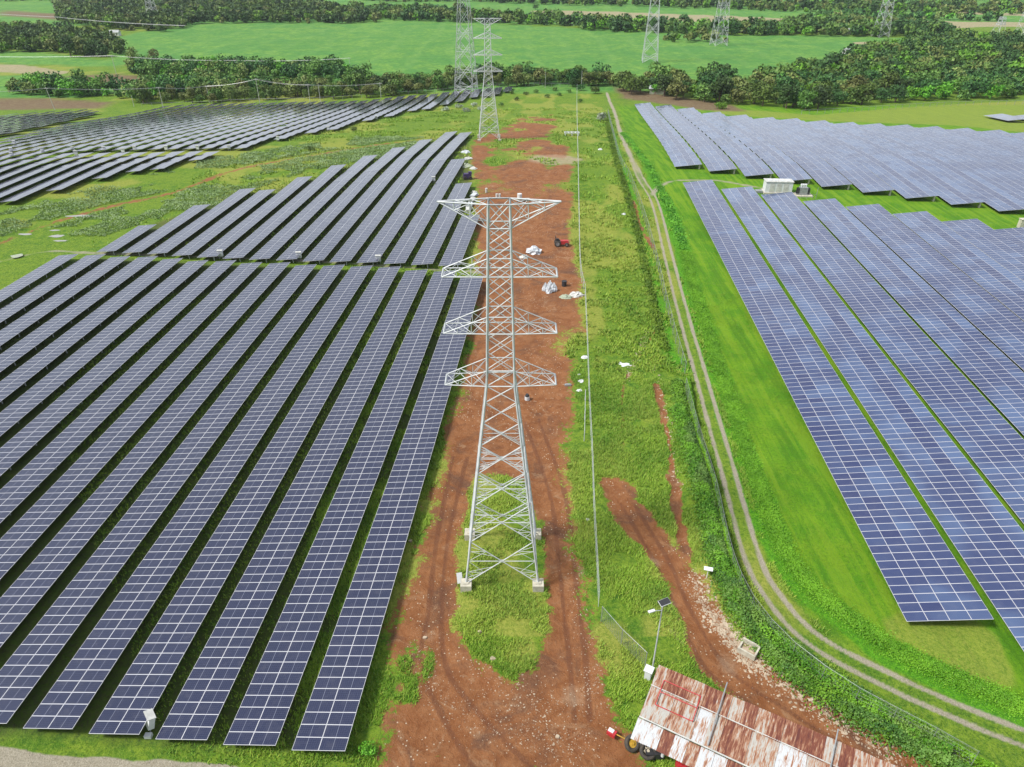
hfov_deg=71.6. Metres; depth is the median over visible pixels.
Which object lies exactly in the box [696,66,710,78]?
tree
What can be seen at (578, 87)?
bush
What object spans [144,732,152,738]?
junction box
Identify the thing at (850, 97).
tree
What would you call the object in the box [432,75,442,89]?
tree
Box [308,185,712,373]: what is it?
grass
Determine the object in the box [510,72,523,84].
tree
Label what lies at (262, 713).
solar panel row
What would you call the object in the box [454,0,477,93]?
transmission tower
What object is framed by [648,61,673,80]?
tree
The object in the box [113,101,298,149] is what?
solar panel row
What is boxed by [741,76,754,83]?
tree
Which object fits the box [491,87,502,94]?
solar panel row
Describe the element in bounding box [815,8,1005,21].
woodland
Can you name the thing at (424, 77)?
tree
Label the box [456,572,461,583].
sign board
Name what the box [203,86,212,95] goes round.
tree
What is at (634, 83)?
tree
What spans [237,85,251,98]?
tree
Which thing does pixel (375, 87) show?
tree
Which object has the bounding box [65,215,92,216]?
puddle
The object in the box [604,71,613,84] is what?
tree
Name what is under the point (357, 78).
tree
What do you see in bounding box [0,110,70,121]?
solar panel row
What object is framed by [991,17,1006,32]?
transmission tower
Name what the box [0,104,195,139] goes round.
solar panel row
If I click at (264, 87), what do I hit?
tree
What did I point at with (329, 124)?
solar panel row
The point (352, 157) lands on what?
coarse grass
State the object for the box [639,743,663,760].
machine
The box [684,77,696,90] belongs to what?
tree
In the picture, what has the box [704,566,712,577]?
sign board
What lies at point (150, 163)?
solar panel row
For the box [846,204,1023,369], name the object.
solar panel row
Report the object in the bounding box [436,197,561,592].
transmission tower
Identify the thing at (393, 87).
tree
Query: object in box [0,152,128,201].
solar panel row
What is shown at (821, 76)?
tree
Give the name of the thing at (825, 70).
tree
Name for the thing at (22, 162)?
solar panel row
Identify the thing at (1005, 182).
solar panel row
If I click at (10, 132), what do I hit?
solar panel row
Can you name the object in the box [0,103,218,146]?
solar panel row
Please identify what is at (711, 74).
tree
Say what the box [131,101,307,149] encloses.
solar panel row
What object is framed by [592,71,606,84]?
tree
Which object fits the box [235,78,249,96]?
tree
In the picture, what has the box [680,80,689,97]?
tree
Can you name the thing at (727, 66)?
tree
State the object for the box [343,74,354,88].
tree
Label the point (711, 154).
solar panel row
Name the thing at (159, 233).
solar panel row
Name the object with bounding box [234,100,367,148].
solar panel row
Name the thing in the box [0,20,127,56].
woodland
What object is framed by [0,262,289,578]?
solar panel row
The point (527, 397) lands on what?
water pump
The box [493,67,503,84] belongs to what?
tree
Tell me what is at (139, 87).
tree
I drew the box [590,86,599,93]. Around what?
bush
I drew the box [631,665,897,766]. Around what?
shed
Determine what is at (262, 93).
tree
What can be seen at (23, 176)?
solar panel row
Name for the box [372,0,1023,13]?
woodland
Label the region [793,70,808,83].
tree
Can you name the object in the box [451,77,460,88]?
tree
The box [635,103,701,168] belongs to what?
solar panel row
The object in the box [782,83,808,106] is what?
tree
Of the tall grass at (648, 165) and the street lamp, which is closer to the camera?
the street lamp
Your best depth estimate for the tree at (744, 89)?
328.92 m
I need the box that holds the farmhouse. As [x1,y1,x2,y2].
[109,30,120,35]
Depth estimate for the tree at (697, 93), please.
336.18 m
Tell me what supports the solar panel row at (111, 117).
on the ground at (988, 649)
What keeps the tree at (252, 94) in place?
on the ground at (988, 649)
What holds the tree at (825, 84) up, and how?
on the ground at (988, 649)
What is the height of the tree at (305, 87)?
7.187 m
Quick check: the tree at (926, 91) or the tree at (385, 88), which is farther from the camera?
the tree at (385, 88)
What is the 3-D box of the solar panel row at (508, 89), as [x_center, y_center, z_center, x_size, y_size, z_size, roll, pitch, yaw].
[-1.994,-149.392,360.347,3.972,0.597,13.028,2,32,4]
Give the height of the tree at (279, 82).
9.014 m
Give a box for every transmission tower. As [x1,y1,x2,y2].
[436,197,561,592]
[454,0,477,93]
[473,18,502,140]
[641,0,659,62]
[709,0,729,45]
[872,0,894,36]
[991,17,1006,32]
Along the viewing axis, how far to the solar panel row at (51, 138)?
252.50 m
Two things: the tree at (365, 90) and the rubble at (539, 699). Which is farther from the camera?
the tree at (365, 90)
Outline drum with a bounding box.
[562,280,566,286]
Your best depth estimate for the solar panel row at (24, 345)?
111.15 m
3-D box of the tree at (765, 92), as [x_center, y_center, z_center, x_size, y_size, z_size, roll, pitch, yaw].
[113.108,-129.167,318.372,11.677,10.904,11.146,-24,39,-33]
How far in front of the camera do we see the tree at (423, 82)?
356.19 m
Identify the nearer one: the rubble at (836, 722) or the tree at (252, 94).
the rubble at (836, 722)
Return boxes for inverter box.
[143,708,155,731]
[216,250,223,258]
[295,251,301,258]
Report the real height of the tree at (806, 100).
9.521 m
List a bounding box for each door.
[769,183,774,191]
[776,184,781,191]
[783,184,788,191]
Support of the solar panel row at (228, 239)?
on the ground at (988, 649)
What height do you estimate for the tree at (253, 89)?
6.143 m
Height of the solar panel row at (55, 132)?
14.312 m
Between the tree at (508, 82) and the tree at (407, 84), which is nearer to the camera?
the tree at (407, 84)
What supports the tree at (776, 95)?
on the ground at (988, 649)
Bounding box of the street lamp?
[648,597,670,666]
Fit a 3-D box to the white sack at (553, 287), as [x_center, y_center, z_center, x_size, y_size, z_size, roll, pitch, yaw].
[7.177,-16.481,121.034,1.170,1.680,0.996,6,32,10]
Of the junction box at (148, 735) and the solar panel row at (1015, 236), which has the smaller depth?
the junction box at (148, 735)
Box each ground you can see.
[0,23,1023,766]
[0,114,931,766]
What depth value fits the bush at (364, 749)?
51.44 m
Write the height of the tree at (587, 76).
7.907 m
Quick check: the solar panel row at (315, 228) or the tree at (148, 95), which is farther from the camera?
the tree at (148, 95)
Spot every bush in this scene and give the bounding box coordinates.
[358,739,377,757]
[576,84,585,90]
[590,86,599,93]
[596,112,606,120]
[714,101,729,108]
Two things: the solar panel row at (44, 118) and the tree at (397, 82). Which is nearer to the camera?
the solar panel row at (44, 118)
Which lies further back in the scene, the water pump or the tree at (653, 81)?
the tree at (653, 81)
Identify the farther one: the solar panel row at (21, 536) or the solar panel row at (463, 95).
the solar panel row at (463, 95)
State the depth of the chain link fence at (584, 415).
88.01 m
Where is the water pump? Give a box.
[525,393,529,400]
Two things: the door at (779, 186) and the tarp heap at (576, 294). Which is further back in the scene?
the door at (779, 186)
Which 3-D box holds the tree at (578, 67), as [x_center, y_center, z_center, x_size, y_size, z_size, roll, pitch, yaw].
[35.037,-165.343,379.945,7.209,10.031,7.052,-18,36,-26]
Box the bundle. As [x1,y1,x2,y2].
[461,163,472,167]
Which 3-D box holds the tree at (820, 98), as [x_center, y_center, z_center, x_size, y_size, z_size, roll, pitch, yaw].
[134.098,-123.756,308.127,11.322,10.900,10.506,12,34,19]
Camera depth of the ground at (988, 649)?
93.26 m
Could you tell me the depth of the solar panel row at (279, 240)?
153.46 m
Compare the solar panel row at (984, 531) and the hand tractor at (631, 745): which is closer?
the hand tractor at (631, 745)
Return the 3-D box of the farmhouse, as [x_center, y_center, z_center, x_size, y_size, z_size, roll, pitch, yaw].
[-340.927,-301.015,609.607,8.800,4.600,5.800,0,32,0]
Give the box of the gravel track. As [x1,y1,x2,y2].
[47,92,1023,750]
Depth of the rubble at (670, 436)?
85.53 m
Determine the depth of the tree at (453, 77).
364.39 m
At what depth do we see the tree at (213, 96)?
345.24 m
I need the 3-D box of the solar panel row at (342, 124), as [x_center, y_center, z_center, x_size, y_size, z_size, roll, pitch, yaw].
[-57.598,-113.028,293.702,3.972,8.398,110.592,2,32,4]
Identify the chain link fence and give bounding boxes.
[577,124,585,287]
[584,390,585,438]
[585,287,599,606]
[601,606,647,665]
[608,110,686,374]
[685,378,979,765]
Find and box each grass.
[0,135,432,235]
[49,293,423,766]
[92,107,671,267]
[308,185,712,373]
[619,132,690,248]
[677,250,1023,724]
[694,294,903,657]
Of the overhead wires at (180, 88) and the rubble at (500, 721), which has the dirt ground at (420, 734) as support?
the rubble at (500, 721)
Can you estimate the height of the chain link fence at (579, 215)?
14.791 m
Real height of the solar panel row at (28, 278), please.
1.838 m
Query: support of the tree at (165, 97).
on the ground at (988, 649)
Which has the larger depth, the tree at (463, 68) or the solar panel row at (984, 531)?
the tree at (463, 68)
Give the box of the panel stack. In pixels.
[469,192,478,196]
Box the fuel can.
[675,760,688,766]
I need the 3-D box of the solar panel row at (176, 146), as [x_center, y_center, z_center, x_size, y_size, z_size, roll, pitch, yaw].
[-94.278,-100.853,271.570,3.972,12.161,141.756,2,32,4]
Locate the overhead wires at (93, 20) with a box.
[2,14,184,25]
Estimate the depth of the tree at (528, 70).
380.31 m
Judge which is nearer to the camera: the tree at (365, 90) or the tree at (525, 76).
the tree at (365, 90)
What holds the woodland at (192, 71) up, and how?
on the ground at (988, 649)
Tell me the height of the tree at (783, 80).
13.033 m
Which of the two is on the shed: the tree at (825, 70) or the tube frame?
the tube frame
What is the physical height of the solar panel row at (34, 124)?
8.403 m
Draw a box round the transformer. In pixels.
[792,184,812,196]
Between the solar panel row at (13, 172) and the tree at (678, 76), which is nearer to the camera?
the solar panel row at (13, 172)
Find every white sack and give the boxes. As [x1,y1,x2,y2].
[546,284,552,293]
[551,282,556,291]
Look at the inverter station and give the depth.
167.77 m
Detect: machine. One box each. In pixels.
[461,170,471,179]
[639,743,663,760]
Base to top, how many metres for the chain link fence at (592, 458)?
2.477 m
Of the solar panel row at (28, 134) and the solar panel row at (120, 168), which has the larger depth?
the solar panel row at (28, 134)
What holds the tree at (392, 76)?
on the crop field
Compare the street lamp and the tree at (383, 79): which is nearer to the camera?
the street lamp
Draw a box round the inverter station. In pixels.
[755,178,794,193]
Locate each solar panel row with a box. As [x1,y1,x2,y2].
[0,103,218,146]
[0,103,227,150]
[0,103,236,154]
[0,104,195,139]
[0,104,206,142]
[0,109,86,122]
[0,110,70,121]
[0,110,92,124]
[0,111,53,119]
[0,111,97,126]
[0,112,36,117]
[0,114,92,128]
[0,119,72,130]
[0,124,49,132]
[0,130,21,133]
[0,152,75,179]
[0,152,93,188]
[0,152,110,197]
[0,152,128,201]
[0,153,19,159]
[0,153,37,164]
[0,153,54,171]
[0,254,77,301]
[0,254,104,323]
[0,256,129,349]
[0,256,157,371]
[0,258,182,403]
[0,260,207,435]
[0,260,235,475]
[0,262,261,522]
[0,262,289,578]
[0,264,316,646]
[0,265,343,723]
[13,103,246,154]
[23,265,372,728]
[30,105,182,132]
[31,103,255,153]
[46,152,145,190]
[52,102,267,152]
[55,106,168,126]
[77,102,276,150]
[89,266,400,734]
[92,152,163,178]
[94,102,286,150]
[97,224,155,254]
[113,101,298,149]
[122,204,209,255]
[126,151,183,171]
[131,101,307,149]
[148,101,317,149]
[148,188,254,255]
[150,151,200,169]
[156,269,427,739]
[168,101,326,148]
[172,189,274,258]
[184,101,336,148]
[188,151,218,160]
[197,176,311,260]
[201,101,346,148]
[217,100,358,148]
[223,164,345,261]
[223,270,455,745]
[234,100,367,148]
[249,155,376,262]
[275,99,380,138]
[277,147,404,262]
[292,278,482,750]
[303,139,431,263]
[305,97,392,132]
[327,96,404,129]
[330,131,456,264]
[357,132,470,265]
[362,95,416,120]
[384,94,427,116]
[384,158,465,265]
[408,94,437,110]
[411,182,471,267]
[422,92,449,109]
[439,215,479,265]
[440,90,461,104]
[455,90,470,101]
[469,89,481,97]
[481,88,492,95]
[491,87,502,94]
[503,86,512,91]
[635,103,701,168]
[655,105,736,173]
[677,107,773,177]
[683,180,992,621]
[702,112,811,183]
[721,186,1023,650]
[728,115,851,189]
[754,117,893,195]
[761,192,1023,523]
[780,118,937,201]
[803,198,1023,434]
[806,120,983,207]
[835,122,1023,210]
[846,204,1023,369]
[862,123,1023,201]
[890,125,1023,181]
[893,211,1023,320]
[920,126,1023,164]
[943,219,1023,280]
[950,128,1023,153]
[981,130,1023,143]
[984,114,1023,120]
[995,227,1023,248]
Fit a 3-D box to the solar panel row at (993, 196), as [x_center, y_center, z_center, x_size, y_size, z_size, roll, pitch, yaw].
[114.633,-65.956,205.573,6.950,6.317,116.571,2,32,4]
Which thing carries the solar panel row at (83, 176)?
on the ground at (988, 649)
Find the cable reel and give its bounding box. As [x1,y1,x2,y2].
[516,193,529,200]
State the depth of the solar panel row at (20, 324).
115.59 m
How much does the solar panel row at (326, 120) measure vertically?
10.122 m
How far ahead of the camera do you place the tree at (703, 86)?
329.85 m
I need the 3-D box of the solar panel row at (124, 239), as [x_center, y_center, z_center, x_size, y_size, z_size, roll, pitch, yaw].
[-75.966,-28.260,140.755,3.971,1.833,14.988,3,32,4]
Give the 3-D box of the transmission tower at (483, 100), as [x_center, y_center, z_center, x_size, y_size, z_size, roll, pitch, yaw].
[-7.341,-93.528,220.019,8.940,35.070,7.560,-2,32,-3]
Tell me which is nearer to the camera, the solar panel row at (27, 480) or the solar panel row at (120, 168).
the solar panel row at (27, 480)
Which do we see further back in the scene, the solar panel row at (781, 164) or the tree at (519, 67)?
the tree at (519, 67)
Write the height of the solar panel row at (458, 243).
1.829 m
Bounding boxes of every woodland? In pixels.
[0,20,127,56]
[4,53,1023,99]
[51,0,379,30]
[346,1,956,36]
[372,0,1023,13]
[662,26,728,41]
[750,27,1023,82]
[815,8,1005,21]
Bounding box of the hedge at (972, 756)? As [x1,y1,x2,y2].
[685,374,996,766]
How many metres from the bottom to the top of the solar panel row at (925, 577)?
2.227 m
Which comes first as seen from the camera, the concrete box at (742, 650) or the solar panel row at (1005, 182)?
the concrete box at (742, 650)
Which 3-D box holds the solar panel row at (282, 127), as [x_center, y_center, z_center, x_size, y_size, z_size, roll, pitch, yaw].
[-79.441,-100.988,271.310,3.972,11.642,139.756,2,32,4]
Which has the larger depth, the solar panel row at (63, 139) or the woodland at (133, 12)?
the woodland at (133, 12)
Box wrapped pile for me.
[526,245,541,254]
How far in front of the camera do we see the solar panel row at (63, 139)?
248.14 m
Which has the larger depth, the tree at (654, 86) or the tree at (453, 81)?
the tree at (453, 81)
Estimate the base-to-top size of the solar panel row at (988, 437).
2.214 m
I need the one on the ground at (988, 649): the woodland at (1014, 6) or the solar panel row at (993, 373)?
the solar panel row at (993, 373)
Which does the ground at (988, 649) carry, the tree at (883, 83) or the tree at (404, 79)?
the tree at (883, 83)
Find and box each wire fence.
[141,83,564,106]
[801,100,1023,113]
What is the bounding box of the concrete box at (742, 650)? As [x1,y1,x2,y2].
[737,637,759,660]
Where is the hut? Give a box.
[649,85,663,93]
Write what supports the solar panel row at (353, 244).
on the ground at (988, 649)
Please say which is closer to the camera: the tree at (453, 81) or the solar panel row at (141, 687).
the solar panel row at (141, 687)
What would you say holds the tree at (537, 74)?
on the crop field
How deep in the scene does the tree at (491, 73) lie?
373.40 m
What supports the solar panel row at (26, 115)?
on the ground at (988, 649)
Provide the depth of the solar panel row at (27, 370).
106.27 m
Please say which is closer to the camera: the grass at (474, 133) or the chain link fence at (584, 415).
the chain link fence at (584, 415)
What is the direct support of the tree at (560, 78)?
on the crop field
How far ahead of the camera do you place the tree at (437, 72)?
369.35 m
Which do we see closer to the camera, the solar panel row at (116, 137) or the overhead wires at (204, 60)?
the solar panel row at (116, 137)
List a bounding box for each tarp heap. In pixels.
[559,294,571,298]
[569,291,583,297]
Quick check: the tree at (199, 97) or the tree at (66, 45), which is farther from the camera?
the tree at (66, 45)
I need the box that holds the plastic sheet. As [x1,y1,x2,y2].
[11,254,22,257]
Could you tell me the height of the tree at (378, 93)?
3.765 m
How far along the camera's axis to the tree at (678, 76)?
343.99 m
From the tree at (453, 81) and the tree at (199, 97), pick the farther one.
the tree at (453, 81)
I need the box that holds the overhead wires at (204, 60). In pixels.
[0,55,344,60]
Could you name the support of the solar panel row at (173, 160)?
on the ground at (988, 649)
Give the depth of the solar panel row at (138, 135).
248.32 m
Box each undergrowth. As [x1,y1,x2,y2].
[604,113,672,350]
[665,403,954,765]
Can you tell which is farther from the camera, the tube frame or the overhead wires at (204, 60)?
the overhead wires at (204, 60)
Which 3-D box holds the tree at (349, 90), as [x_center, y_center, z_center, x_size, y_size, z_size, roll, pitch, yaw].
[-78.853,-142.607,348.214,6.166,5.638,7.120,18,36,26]
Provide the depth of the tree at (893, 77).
339.54 m
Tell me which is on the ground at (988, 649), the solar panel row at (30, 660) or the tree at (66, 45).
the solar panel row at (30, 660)
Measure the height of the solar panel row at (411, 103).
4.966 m
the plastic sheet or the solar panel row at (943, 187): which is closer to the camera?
the plastic sheet
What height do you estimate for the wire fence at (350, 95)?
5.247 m
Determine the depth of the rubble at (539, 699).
55.85 m
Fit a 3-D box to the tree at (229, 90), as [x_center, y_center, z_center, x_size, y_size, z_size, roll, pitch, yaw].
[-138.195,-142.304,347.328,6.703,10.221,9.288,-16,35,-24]
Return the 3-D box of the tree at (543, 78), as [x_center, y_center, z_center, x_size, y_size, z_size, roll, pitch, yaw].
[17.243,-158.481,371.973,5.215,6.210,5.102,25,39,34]
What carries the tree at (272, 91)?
on the ground at (988, 649)
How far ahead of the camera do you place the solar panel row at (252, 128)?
251.18 m
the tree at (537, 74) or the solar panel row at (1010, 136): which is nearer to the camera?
the solar panel row at (1010, 136)
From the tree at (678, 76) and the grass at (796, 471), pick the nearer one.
the grass at (796, 471)
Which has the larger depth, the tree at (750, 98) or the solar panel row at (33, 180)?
the tree at (750, 98)
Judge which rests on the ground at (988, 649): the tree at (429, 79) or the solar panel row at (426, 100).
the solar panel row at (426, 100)
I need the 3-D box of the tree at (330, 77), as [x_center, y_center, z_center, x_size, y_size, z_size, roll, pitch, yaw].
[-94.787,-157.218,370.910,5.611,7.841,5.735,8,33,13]
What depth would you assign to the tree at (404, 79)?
355.70 m
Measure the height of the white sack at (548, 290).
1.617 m
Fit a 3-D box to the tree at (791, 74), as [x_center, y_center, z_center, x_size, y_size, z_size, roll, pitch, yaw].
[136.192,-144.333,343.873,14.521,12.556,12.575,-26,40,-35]
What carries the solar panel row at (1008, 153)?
on the ground at (988, 649)
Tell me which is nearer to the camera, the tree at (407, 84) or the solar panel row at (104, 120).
the solar panel row at (104, 120)
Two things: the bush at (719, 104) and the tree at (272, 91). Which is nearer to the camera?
the bush at (719, 104)
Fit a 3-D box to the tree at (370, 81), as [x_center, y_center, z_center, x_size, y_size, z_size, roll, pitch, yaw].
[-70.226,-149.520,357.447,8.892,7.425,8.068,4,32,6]
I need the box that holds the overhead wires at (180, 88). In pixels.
[2,79,377,91]
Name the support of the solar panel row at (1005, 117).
on the ground at (988, 649)
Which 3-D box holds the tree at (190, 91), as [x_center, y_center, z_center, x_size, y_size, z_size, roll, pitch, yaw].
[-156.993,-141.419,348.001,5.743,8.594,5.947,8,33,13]
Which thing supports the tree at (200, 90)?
on the ground at (988, 649)
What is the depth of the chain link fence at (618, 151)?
137.85 m
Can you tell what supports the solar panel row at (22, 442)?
on the ground at (988, 649)
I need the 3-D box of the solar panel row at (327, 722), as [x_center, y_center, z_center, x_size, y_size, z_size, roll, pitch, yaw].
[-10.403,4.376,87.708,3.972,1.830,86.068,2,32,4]
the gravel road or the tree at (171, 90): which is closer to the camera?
the gravel road
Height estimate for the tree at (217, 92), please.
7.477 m
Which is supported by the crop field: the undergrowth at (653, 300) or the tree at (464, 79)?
the tree at (464, 79)
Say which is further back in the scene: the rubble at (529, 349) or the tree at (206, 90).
the tree at (206, 90)
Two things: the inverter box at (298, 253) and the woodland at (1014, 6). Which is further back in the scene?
the woodland at (1014, 6)
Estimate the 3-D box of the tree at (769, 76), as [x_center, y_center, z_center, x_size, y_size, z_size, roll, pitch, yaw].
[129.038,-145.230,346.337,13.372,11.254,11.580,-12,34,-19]
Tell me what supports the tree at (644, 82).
on the ground at (988, 649)
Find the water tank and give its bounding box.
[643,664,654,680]
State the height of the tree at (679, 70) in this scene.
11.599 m
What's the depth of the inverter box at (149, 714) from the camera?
52.56 m
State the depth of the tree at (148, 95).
347.21 m
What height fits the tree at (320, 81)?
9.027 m
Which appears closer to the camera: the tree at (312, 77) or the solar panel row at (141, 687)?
the solar panel row at (141, 687)
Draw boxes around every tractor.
[554,235,568,246]
[606,727,639,752]
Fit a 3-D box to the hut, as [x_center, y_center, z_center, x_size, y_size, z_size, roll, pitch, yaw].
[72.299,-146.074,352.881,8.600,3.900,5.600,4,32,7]
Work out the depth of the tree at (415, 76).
366.79 m
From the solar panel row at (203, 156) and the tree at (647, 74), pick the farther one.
the tree at (647, 74)
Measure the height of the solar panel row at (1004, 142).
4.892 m
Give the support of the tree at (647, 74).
on the crop field
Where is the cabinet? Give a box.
[1016,218,1023,227]
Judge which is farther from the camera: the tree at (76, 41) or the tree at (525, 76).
the tree at (76, 41)
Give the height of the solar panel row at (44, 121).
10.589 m
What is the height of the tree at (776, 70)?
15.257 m
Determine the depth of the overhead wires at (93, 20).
612.75 m
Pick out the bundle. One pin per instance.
(466, 165)
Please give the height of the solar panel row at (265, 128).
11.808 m
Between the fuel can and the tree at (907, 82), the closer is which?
the fuel can
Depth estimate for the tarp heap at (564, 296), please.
118.74 m
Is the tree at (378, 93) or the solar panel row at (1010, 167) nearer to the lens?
the solar panel row at (1010, 167)
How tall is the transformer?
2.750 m
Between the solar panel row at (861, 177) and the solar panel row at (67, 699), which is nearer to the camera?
the solar panel row at (67, 699)
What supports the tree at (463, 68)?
on the crop field
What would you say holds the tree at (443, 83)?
on the crop field
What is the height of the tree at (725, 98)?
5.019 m
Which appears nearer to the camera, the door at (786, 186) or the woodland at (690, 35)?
the door at (786, 186)
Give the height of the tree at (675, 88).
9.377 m
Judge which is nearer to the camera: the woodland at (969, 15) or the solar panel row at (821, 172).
the solar panel row at (821, 172)
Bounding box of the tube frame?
[655,680,700,721]
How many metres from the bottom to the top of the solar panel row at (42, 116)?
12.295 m
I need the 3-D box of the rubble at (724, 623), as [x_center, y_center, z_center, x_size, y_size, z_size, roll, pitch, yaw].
[18.792,21.684,59.972,2.592,0.781,7.271,-15,35,-23]
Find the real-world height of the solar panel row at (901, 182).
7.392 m
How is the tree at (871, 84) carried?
on the ground at (988, 649)
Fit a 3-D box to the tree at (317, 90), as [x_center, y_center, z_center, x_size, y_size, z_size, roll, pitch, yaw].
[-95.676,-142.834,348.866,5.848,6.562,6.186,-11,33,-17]
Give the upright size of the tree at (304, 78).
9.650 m
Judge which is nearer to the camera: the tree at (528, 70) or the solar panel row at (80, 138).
the solar panel row at (80, 138)
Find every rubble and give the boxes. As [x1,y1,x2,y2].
[407,626,606,766]
[435,227,577,489]
[449,653,607,741]
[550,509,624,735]
[625,331,648,383]
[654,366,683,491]
[684,566,918,766]
[699,609,773,673]
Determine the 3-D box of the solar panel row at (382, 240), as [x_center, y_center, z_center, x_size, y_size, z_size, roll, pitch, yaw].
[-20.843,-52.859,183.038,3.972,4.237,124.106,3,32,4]
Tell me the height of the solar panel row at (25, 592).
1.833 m
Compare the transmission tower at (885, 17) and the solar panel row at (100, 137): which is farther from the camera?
the transmission tower at (885, 17)
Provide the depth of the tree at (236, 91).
350.54 m
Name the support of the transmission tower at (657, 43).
on the crop field
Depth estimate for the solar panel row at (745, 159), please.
210.99 m
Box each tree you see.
[55,34,74,56]
[72,36,90,51]
[125,46,138,59]
[132,84,147,103]
[138,91,153,102]
[147,48,158,57]
[157,92,169,101]
[158,92,170,102]
[166,84,176,99]
[178,92,186,100]
[184,86,196,102]
[194,81,209,94]
[194,94,205,102]
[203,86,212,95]
[206,88,223,101]
[207,93,217,103]
[222,81,236,101]
[231,89,241,100]
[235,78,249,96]
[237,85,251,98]
[249,87,260,95]
[249,91,257,98]
[258,91,265,100]
[260,84,269,98]
[264,86,282,99]
[271,78,286,93]
[283,86,296,97]
[285,77,306,96]
[300,82,309,94]
[301,74,313,87]
[302,89,312,96]
[307,76,318,88]
[310,86,322,97]
[312,77,326,90]
[323,83,341,98]
[324,75,334,81]
[337,81,346,95]
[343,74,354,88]
[343,87,358,96]
[350,68,367,81]
[351,72,366,90]
[352,80,366,92]
[360,86,372,97]
[366,79,378,92]
[370,74,391,87]
[372,84,378,91]
[373,90,382,95]
[378,84,389,95]
[381,72,395,82]
[387,70,404,79]
[388,78,403,92]
[388,84,397,95]
[400,74,415,83]
[400,76,415,91]
[401,79,413,92]
[409,82,423,93]
[410,72,421,84]
[418,79,425,91]
[421,75,431,83]
[426,74,435,87]
[431,69,442,75]
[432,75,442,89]
[438,80,446,88]
[443,75,452,87]
[444,64,461,77]
[449,74,460,85]
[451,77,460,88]
[458,66,472,75]
[459,73,470,87]
[470,74,475,84]
[474,74,484,83]
[483,67,494,84]
[490,73,501,83]
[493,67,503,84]
[504,76,513,85]
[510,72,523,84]
[512,63,523,73]
[521,66,532,75]
[522,73,534,85]
[533,67,548,84]
[539,75,549,83]
[556,69,568,83]
[563,68,581,80]
[567,77,576,86]
[572,65,584,76]
[582,72,595,85]
[590,71,604,85]
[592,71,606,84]
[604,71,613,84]
[610,73,620,83]
[614,70,632,90]
[620,75,641,94]
[635,76,649,92]
[643,71,655,83]
[645,77,660,89]
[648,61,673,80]
[651,84,657,91]
[657,73,674,95]
[662,68,685,76]
[666,80,688,99]
[669,69,690,95]
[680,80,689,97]
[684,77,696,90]
[689,85,697,95]
[692,87,703,99]
[695,70,716,84]
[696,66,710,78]
[698,74,721,92]
[698,82,713,101]
[705,74,734,101]
[707,61,731,69]
[715,68,738,77]
[720,94,731,103]
[728,88,747,103]
[730,76,749,89]
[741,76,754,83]
[741,86,749,102]
[747,80,767,102]
[747,92,761,103]
[751,83,777,105]
[762,62,796,78]
[762,78,776,84]
[763,73,778,80]
[771,92,781,103]
[773,72,799,89]
[773,84,782,101]
[777,87,796,106]
[778,84,799,108]
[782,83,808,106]
[786,72,805,84]
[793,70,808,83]
[797,90,818,109]
[807,65,834,83]
[809,70,838,87]
[809,85,833,108]
[810,80,834,101]
[824,82,839,98]
[831,90,848,106]
[835,80,846,87]
[840,85,852,102]
[842,86,863,103]
[846,74,869,87]
[847,74,872,81]
[853,81,879,104]
[873,78,892,92]
[874,87,891,101]
[881,72,900,87]
[889,84,909,101]
[893,78,914,88]
[905,86,921,99]
[919,85,935,100]
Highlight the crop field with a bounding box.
[0,0,1023,98]
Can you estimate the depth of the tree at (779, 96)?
315.39 m
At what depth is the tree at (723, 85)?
326.79 m
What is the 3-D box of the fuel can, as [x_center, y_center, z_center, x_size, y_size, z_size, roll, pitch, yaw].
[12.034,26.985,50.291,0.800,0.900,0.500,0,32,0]
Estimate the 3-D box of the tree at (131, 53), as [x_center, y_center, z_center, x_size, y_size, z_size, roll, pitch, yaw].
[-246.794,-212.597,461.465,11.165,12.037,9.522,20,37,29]
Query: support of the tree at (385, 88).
on the ground at (988, 649)
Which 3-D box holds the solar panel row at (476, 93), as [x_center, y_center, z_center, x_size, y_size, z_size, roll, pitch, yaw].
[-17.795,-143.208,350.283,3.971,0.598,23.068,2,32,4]
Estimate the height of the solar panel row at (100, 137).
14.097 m
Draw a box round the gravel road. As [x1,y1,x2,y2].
[0,747,228,766]
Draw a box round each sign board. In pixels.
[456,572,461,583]
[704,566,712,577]
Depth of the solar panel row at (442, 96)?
329.68 m
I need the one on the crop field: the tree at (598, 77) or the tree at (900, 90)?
the tree at (598, 77)
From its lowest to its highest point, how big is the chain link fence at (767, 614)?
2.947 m
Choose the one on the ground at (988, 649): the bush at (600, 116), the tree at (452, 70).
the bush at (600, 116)
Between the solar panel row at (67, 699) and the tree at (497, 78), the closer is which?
the solar panel row at (67, 699)

